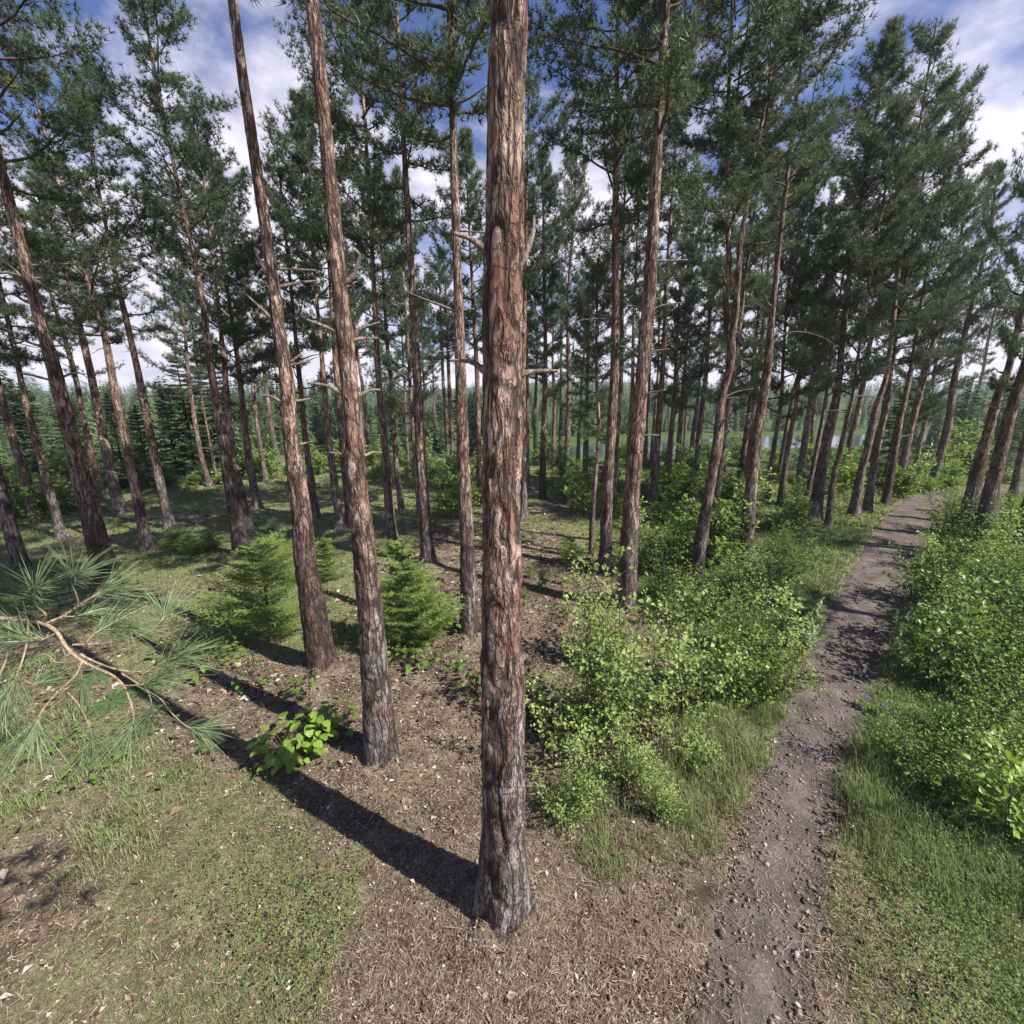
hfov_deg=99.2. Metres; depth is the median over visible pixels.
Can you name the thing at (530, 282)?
pine tree
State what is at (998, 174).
pine tree
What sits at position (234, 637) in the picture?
leafy herb
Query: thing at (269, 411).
pine tree
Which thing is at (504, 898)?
pine tree
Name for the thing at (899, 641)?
tall weed
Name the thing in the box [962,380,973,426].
spruce tree
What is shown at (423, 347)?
pine tree
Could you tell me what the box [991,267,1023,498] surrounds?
pine tree
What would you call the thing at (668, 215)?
pine tree
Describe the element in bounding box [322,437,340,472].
leafy bush
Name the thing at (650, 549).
leafy shrub
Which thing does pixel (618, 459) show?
leafy bush
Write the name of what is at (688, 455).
leafy bush
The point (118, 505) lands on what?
pine tree
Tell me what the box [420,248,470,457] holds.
pine tree
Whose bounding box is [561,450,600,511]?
leafy bush
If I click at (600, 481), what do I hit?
leafy bush
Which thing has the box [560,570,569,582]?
fir seedling
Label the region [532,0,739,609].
pine tree
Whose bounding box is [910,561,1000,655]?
leafy shrub
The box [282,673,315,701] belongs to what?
leafy herb
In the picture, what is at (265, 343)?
pine tree
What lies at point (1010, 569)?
leafy shrub
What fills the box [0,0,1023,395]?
sky
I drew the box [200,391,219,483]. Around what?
pine tree
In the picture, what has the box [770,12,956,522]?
pine tree
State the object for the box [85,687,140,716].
fern
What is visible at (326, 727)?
leafy herb
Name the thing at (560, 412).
pine tree
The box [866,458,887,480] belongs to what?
leafy bush
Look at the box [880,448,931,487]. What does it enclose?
leafy bush
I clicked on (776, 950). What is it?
pebbles
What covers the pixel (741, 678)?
leafy shrub
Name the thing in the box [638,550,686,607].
leafy shrub
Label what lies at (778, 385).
pine tree
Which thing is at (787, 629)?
leafy shrub
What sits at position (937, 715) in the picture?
leafy shrub
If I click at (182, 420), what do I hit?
spruce tree
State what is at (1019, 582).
leafy shrub
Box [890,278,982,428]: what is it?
pine tree
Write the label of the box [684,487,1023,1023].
path
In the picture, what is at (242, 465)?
leafy bush
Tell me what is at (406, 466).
leafy bush
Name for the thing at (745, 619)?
leafy shrub
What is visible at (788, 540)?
leafy shrub
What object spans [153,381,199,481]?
spruce tree
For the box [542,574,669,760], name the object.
birch sapling
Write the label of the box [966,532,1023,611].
leafy shrub
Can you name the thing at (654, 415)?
pine tree
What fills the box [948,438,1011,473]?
leafy bush
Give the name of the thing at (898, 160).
pine tree
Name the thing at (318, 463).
leafy bush
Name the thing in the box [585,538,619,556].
leafy herb
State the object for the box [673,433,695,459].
leafy bush
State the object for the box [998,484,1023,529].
leafy shrub
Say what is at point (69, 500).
leafy bush
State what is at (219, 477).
leafy bush
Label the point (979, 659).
leafy shrub
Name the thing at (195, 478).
leafy bush
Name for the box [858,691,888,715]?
wild flower
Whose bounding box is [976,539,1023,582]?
leafy shrub
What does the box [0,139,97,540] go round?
pine tree
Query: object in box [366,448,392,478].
leafy bush
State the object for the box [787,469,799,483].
leafy bush
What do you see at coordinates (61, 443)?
spruce tree
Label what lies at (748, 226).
pine tree
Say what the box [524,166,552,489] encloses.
pine tree
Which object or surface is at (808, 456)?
leafy bush
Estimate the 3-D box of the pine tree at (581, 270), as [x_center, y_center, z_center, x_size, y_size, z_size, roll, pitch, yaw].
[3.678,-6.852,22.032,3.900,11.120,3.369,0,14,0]
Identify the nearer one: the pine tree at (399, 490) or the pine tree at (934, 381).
the pine tree at (399, 490)
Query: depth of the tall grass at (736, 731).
4.56 m
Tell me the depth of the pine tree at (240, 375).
15.99 m
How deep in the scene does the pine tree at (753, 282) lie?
12.46 m
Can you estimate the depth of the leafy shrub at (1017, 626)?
7.70 m
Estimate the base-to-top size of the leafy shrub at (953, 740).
0.872 m
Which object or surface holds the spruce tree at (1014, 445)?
on the ground at (552, 505)
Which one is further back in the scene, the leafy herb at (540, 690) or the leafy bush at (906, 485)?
the leafy bush at (906, 485)
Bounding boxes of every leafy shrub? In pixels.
[612,502,701,575]
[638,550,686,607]
[646,527,740,629]
[654,510,708,567]
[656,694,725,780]
[690,551,750,604]
[696,614,777,706]
[700,543,775,623]
[701,578,773,658]
[701,586,832,713]
[739,576,822,657]
[742,523,831,593]
[764,518,806,552]
[855,698,955,782]
[875,698,1020,819]
[882,535,985,604]
[882,573,1023,682]
[895,601,1023,710]
[906,528,950,570]
[906,530,1015,609]
[907,686,1008,765]
[909,500,998,558]
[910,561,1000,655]
[913,570,1023,659]
[916,684,996,747]
[918,479,978,531]
[927,485,1000,533]
[928,535,1023,632]
[933,723,1023,845]
[939,672,1023,764]
[941,482,964,511]
[941,715,1023,794]
[954,609,1023,711]
[961,616,1023,682]
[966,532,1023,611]
[967,501,1023,566]
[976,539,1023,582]
[979,598,1023,647]
[980,507,1014,541]
[991,656,1023,728]
[996,546,1023,608]
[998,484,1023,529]
[1002,710,1023,786]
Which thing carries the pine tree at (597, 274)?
on the ground at (552, 505)
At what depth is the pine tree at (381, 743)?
4.36 m
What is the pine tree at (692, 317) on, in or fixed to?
on the ground at (552, 505)
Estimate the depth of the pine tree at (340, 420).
12.48 m
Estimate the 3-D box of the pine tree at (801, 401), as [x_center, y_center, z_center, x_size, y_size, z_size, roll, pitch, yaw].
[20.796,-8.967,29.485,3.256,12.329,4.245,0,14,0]
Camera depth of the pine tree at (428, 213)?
9.50 m
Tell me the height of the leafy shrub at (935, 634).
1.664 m
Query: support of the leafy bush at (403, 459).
on the ground at (552, 505)
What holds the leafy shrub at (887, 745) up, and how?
on the ground at (552, 505)
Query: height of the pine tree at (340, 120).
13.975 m
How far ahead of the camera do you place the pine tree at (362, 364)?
37.60 m
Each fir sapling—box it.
[165,527,317,637]
[315,537,348,579]
[351,538,465,654]
[391,589,459,643]
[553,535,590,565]
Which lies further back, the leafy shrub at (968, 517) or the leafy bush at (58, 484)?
the leafy bush at (58, 484)
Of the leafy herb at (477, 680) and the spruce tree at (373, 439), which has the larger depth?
the spruce tree at (373, 439)
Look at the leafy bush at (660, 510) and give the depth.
14.85 m
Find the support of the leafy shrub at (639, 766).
on the ground at (552, 505)
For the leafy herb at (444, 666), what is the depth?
7.16 m
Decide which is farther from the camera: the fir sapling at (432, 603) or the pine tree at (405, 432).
the pine tree at (405, 432)
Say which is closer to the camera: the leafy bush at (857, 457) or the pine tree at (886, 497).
the pine tree at (886, 497)
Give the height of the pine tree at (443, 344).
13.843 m
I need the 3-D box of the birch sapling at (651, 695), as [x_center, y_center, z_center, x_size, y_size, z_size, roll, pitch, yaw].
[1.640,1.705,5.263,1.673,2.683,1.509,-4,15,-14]
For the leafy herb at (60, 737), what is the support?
on the ground at (552, 505)
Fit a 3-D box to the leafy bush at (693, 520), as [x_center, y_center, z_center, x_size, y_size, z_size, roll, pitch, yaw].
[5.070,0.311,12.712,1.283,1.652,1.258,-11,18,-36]
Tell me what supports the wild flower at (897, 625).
on the ground at (552, 505)
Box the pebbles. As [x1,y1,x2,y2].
[0,512,986,1023]
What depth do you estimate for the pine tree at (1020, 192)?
10.55 m
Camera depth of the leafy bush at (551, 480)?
21.31 m
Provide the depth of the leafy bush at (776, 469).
23.33 m
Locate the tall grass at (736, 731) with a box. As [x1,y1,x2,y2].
[0,537,1023,973]
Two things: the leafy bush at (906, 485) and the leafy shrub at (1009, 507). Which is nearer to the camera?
the leafy shrub at (1009, 507)
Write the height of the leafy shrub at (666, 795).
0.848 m
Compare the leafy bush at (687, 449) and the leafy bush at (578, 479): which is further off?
the leafy bush at (687, 449)
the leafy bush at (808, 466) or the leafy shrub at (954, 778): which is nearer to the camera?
the leafy shrub at (954, 778)
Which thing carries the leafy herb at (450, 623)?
on the ground at (552, 505)
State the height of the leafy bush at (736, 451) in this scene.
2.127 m
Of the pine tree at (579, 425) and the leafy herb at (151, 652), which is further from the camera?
the pine tree at (579, 425)
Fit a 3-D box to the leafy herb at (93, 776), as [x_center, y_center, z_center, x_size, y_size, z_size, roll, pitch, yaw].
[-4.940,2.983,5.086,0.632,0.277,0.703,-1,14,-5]
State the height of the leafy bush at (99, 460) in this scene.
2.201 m
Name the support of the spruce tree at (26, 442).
on the ground at (552, 505)
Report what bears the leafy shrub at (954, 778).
on the ground at (552, 505)
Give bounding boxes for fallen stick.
[416,682,458,691]
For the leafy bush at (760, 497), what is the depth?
17.01 m
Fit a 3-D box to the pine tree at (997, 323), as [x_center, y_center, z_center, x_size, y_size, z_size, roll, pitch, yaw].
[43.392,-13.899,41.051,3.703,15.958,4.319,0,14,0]
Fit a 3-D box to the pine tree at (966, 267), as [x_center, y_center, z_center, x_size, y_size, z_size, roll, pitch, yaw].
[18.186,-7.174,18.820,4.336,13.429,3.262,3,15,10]
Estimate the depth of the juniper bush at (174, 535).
12.85 m
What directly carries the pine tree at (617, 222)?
on the ground at (552, 505)
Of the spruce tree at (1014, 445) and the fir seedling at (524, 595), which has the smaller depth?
the fir seedling at (524, 595)
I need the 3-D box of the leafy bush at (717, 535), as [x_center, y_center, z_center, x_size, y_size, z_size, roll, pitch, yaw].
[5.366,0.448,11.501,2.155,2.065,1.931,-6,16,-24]
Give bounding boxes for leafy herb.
[0,720,87,772]
[32,744,127,797]
[99,704,180,754]
[145,630,210,668]
[168,639,247,684]
[197,728,240,752]
[207,630,258,656]
[231,663,272,693]
[246,712,328,774]
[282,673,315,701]
[285,701,343,752]
[325,700,359,739]
[387,639,432,673]
[421,647,468,669]
[430,608,460,634]
[452,660,481,700]
[524,670,547,702]
[525,688,552,723]
[541,602,570,618]
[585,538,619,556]
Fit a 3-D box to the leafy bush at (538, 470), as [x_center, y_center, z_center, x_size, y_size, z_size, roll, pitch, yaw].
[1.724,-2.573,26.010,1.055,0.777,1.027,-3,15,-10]
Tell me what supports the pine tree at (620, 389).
on the ground at (552, 505)
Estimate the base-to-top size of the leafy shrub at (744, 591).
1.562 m
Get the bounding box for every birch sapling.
[525,650,623,775]
[527,754,596,839]
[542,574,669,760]
[553,729,625,813]
[558,550,642,664]
[568,542,725,757]
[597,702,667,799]
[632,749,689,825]
[645,572,773,721]
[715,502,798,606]
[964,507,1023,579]
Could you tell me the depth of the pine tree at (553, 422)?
28.16 m
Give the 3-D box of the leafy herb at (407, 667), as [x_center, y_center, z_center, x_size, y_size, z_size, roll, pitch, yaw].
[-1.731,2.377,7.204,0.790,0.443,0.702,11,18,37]
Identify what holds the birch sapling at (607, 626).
on the ground at (552, 505)
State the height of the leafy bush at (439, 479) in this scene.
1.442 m
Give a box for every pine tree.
[0,0,124,593]
[0,0,163,553]
[0,42,193,529]
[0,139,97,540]
[0,144,151,514]
[0,233,44,522]
[0,463,34,570]
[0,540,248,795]
[5,206,126,498]
[63,0,252,553]
[72,262,132,449]
[117,72,290,534]
[126,224,216,487]
[156,133,303,509]
[161,284,209,427]
[199,248,281,482]
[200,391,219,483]
[226,229,281,457]
[227,0,338,671]
[240,107,360,518]
[257,15,380,525]
[258,304,290,357]
[264,84,371,530]
[275,0,490,639]
[285,0,428,555]
[285,0,475,565]
[305,0,401,768]
[326,250,383,456]
[328,147,432,511]
[350,308,379,380]
[353,163,439,517]
[368,290,388,370]
[372,275,429,468]
[407,245,454,464]
[412,125,486,506]
[418,302,439,443]
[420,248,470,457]
[423,327,444,437]
[449,0,557,942]
[449,329,472,359]
[465,285,482,365]
[471,15,591,521]
[522,144,574,499]
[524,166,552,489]
[527,0,740,570]
[527,266,560,461]
[528,269,585,466]
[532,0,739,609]
[538,133,602,471]
[539,237,638,554]
[547,259,611,478]
[547,275,574,457]
[555,285,604,463]
[563,78,666,493]
[586,58,685,481]
[594,213,638,359]
[596,0,853,578]
[619,27,713,507]
[623,254,680,468]
[636,175,725,485]
[637,266,675,460]
[653,280,718,464]
[664,265,706,465]
[667,118,766,476]
[672,269,724,457]
[677,62,831,531]
[680,349,699,445]
[683,0,880,562]
[712,219,761,471]
[719,147,819,481]
[725,145,842,504]
[732,189,804,476]
[746,87,866,507]
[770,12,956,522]
[773,270,854,473]
[785,90,949,528]
[790,177,878,475]
[791,153,895,499]
[799,289,852,447]
[802,281,844,465]
[824,62,978,512]
[833,14,982,518]
[838,186,927,478]
[845,62,1020,505]
[862,188,940,463]
[876,164,997,493]
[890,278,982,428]
[905,230,997,466]
[926,158,1023,485]
[958,145,1023,520]
[964,269,1013,428]
[969,218,1023,542]
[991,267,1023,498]
[1002,132,1023,558]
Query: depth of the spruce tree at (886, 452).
21.26 m
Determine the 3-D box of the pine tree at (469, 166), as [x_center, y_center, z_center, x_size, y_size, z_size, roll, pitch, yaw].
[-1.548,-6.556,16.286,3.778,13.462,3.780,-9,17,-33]
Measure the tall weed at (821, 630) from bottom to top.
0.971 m
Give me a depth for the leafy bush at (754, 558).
8.90 m
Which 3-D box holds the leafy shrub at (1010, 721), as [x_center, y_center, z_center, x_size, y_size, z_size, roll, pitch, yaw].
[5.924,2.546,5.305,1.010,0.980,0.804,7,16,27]
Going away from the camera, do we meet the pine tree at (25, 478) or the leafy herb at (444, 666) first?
the leafy herb at (444, 666)
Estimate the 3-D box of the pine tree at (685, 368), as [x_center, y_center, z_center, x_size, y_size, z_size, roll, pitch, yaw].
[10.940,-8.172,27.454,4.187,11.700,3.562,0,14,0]
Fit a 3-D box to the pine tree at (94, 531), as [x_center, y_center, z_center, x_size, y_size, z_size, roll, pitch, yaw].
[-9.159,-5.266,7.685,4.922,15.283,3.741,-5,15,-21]
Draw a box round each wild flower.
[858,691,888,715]
[892,610,912,637]
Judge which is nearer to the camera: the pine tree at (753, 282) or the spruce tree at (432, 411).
the pine tree at (753, 282)
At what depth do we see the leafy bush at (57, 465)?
21.45 m
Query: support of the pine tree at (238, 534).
on the ground at (552, 505)
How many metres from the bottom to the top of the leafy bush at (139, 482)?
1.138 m
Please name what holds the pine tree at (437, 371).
on the ground at (552, 505)
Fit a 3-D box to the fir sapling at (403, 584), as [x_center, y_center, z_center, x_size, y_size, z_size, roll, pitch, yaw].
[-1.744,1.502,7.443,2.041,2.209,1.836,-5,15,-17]
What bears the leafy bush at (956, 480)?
on the ground at (552, 505)
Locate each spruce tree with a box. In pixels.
[4,387,64,476]
[46,397,103,476]
[94,392,152,488]
[116,402,183,492]
[150,352,220,484]
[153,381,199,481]
[183,342,261,482]
[364,417,376,451]
[426,409,441,452]
[856,394,917,488]
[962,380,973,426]
[986,401,1023,475]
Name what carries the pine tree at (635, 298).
on the ground at (552, 505)
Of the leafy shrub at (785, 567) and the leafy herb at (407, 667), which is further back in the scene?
the leafy shrub at (785, 567)
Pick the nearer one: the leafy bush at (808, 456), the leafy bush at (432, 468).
the leafy bush at (432, 468)
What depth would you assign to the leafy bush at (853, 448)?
32.51 m
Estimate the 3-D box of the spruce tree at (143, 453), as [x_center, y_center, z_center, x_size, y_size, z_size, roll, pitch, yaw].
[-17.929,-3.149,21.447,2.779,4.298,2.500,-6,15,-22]
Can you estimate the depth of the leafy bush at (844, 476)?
18.93 m
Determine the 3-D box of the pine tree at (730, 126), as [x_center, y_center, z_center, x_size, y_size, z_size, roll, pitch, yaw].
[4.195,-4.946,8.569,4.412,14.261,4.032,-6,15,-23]
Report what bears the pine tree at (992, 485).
on the ground at (552, 505)
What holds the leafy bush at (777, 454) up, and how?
on the ground at (552, 505)
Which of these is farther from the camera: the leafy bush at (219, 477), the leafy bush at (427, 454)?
the leafy bush at (427, 454)
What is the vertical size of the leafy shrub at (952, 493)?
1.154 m
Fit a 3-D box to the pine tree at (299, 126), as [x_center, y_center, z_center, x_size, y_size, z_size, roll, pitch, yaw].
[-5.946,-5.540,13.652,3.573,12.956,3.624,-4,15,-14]
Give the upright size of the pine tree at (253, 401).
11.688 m
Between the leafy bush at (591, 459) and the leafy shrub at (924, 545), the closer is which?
the leafy shrub at (924, 545)
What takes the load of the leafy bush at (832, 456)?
on the ground at (552, 505)
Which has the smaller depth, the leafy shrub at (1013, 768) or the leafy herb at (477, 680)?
the leafy shrub at (1013, 768)
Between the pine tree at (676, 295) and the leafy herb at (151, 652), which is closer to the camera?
the leafy herb at (151, 652)
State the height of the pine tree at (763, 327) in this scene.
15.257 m
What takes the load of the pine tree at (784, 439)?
on the ground at (552, 505)
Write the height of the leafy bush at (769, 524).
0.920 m
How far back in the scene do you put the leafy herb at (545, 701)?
5.92 m
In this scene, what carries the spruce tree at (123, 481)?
on the ground at (552, 505)
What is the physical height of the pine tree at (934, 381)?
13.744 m
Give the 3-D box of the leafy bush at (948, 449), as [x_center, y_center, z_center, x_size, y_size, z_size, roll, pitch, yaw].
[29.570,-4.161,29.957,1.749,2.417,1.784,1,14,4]
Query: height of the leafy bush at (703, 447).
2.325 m
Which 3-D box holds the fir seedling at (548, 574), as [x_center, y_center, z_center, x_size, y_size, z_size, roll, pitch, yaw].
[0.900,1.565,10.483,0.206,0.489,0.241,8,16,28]
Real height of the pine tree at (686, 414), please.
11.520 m
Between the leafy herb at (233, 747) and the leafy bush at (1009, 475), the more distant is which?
the leafy bush at (1009, 475)
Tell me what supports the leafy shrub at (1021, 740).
on the ground at (552, 505)
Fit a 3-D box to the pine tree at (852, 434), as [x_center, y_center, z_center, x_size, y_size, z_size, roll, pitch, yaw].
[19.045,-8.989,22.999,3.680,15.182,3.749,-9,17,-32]
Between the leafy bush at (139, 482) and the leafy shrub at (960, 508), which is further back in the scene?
the leafy bush at (139, 482)
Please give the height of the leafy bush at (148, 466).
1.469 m
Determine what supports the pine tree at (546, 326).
on the ground at (552, 505)
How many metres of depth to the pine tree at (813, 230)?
15.07 m
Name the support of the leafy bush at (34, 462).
on the ground at (552, 505)
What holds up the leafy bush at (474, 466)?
on the ground at (552, 505)
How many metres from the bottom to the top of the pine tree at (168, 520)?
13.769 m
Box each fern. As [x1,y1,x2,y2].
[73,667,114,688]
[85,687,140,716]
[123,678,164,697]
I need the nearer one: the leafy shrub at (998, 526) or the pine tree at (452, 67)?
the pine tree at (452, 67)
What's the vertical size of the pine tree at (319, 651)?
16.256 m
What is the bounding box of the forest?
[0,365,1023,474]
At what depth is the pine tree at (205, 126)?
12.21 m
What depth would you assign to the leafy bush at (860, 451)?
32.42 m
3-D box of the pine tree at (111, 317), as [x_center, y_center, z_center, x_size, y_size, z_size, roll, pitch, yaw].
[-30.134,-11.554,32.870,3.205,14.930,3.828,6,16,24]
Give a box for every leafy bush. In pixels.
[1,463,37,499]
[6,463,37,517]
[11,446,45,470]
[12,464,106,520]
[33,452,70,485]
[36,475,69,497]
[52,466,67,484]
[93,439,119,471]
[99,466,106,484]
[125,470,147,487]
[137,457,153,476]
[184,464,208,484]
[210,454,241,482]
[238,446,272,476]
[253,455,267,473]
[254,433,285,479]
[279,461,304,472]
[305,448,328,474]
[310,443,317,461]
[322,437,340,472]
[364,434,381,464]
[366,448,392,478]
[376,453,393,473]
[392,446,411,466]
[402,459,410,475]
[407,461,413,477]
[424,435,440,463]
[426,454,445,478]
[430,463,482,516]
[433,459,452,487]
[441,450,456,471]
[443,456,472,483]
[469,437,482,478]
[471,463,482,499]
[529,449,537,472]
[531,431,558,464]
[534,462,547,473]
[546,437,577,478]
[546,467,557,487]
[548,459,603,500]
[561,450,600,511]
[566,457,582,474]
[588,453,594,463]
[588,455,625,491]
[589,480,602,492]
[595,485,623,517]
[601,452,623,468]
[603,439,626,462]
[616,495,647,528]
[642,448,688,501]
[644,490,685,526]
[647,450,661,467]
[650,448,708,500]
[667,493,701,545]
[672,442,705,477]
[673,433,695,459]
[678,493,762,564]
[689,460,759,515]
[694,434,734,461]
[699,448,730,478]
[726,431,741,460]
[727,446,770,464]
[742,467,775,505]
[755,505,796,532]
[763,461,781,480]
[765,432,782,461]
[774,481,815,528]
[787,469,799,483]
[789,430,820,465]
[791,497,807,510]
[793,450,852,486]
[812,446,835,465]
[825,445,869,495]
[830,455,855,477]
[835,438,857,459]
[848,456,868,481]
[854,445,863,459]
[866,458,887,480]
[875,460,928,497]
[879,437,899,464]
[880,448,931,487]
[908,442,938,479]
[911,466,952,493]
[927,433,963,462]
[932,418,984,459]
[939,458,969,488]
[941,450,963,474]
[943,432,970,467]
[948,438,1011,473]
[1002,462,1023,483]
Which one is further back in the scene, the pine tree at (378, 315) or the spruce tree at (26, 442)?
the pine tree at (378, 315)
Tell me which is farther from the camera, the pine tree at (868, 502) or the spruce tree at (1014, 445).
the spruce tree at (1014, 445)
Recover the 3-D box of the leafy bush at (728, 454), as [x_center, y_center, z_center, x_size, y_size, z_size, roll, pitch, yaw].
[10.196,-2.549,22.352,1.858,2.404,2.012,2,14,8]
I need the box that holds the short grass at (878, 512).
[0,456,1023,1023]
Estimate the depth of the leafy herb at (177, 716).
5.71 m
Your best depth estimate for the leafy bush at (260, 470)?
25.13 m
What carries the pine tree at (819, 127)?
on the ground at (552, 505)
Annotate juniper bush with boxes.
[158,531,188,549]
[173,531,219,554]
[194,531,223,547]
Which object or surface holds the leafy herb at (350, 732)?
on the ground at (552, 505)
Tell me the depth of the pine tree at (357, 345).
30.64 m
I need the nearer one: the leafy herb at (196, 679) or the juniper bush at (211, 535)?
the leafy herb at (196, 679)
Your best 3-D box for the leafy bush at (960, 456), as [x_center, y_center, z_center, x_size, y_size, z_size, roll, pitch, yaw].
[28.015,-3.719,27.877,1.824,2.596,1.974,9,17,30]
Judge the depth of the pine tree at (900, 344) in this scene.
23.59 m
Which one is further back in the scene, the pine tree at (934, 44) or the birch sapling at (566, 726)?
the pine tree at (934, 44)
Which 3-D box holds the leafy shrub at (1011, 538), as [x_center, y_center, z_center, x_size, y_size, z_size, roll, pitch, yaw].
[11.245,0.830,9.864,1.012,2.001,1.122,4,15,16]
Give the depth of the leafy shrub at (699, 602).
8.44 m
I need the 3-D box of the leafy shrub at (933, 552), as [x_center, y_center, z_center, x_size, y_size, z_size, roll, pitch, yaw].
[9.210,1.248,9.144,1.650,1.600,1.312,7,16,26]
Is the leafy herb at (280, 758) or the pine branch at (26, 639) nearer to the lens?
the pine branch at (26, 639)
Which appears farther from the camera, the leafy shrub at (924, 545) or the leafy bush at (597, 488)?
the leafy bush at (597, 488)
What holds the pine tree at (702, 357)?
on the ground at (552, 505)
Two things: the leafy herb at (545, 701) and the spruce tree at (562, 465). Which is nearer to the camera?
the leafy herb at (545, 701)
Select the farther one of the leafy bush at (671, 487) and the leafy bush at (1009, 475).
the leafy bush at (1009, 475)
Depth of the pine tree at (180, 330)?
30.38 m
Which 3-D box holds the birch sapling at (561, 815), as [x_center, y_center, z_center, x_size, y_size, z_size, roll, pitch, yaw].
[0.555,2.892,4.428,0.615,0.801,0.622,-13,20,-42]
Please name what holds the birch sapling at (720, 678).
on the ground at (552, 505)
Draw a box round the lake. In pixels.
[529,433,927,456]
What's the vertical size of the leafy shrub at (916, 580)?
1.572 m
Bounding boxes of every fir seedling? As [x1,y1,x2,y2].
[521,530,527,540]
[522,586,530,603]
[524,561,533,576]
[536,570,546,588]
[546,567,553,579]
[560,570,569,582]
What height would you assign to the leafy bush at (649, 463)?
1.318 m
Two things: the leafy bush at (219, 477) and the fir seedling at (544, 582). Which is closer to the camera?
the fir seedling at (544, 582)
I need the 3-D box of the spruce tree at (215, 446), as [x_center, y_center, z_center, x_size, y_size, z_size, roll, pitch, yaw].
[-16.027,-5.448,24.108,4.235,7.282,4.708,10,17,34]
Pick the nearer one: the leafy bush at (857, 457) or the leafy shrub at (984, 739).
the leafy shrub at (984, 739)
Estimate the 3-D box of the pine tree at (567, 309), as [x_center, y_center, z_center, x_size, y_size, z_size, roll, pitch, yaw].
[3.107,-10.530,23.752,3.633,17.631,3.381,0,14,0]
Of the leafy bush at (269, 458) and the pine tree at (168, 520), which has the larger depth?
the leafy bush at (269, 458)
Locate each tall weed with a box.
[783,632,797,651]
[798,621,820,655]
[804,597,830,643]
[887,627,916,657]
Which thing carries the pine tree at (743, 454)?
on the ground at (552, 505)
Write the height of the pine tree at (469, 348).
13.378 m
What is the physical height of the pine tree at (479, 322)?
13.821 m
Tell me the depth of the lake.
52.91 m
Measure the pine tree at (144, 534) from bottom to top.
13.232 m
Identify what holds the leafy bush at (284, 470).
on the ground at (552, 505)
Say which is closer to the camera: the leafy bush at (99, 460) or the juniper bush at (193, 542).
the juniper bush at (193, 542)
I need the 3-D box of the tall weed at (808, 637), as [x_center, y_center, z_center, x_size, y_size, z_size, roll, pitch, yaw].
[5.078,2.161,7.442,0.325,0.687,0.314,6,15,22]
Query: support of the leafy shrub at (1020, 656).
on the ground at (552, 505)
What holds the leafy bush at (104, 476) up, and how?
on the ground at (552, 505)
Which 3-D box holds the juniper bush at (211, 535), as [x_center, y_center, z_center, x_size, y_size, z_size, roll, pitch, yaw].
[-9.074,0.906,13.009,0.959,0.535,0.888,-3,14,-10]
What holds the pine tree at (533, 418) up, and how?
on the ground at (552, 505)
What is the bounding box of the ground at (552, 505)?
[0,381,1023,1023]
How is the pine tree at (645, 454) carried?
on the ground at (552, 505)
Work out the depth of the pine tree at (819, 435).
16.59 m
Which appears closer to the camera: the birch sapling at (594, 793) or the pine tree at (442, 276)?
the birch sapling at (594, 793)
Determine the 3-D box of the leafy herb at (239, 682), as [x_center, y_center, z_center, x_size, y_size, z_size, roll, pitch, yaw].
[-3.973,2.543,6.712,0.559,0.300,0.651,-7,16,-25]
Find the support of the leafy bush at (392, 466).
on the ground at (552, 505)
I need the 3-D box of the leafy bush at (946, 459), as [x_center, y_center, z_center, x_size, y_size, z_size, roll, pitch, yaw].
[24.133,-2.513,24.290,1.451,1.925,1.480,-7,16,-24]
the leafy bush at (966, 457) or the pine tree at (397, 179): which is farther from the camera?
the leafy bush at (966, 457)
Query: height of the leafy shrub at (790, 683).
1.573 m
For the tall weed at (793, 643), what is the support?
on the ground at (552, 505)
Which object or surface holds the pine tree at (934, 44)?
on the ground at (552, 505)
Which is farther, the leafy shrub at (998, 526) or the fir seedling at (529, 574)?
the leafy shrub at (998, 526)
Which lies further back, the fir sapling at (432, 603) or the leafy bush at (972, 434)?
the leafy bush at (972, 434)
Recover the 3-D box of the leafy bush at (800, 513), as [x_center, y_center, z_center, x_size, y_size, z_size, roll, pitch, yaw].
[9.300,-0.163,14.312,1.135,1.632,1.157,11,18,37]
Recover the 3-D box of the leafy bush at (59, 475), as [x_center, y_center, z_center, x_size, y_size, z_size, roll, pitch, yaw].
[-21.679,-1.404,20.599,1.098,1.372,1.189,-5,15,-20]
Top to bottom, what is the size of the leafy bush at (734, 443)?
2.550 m
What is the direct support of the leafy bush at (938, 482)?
on the ground at (552, 505)
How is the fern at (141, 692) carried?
on the ground at (552, 505)
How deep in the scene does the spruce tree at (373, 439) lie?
34.45 m
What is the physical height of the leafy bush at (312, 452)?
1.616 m
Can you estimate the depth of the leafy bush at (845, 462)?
24.49 m
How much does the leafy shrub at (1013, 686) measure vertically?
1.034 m
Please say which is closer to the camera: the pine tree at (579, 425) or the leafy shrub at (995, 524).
the leafy shrub at (995, 524)

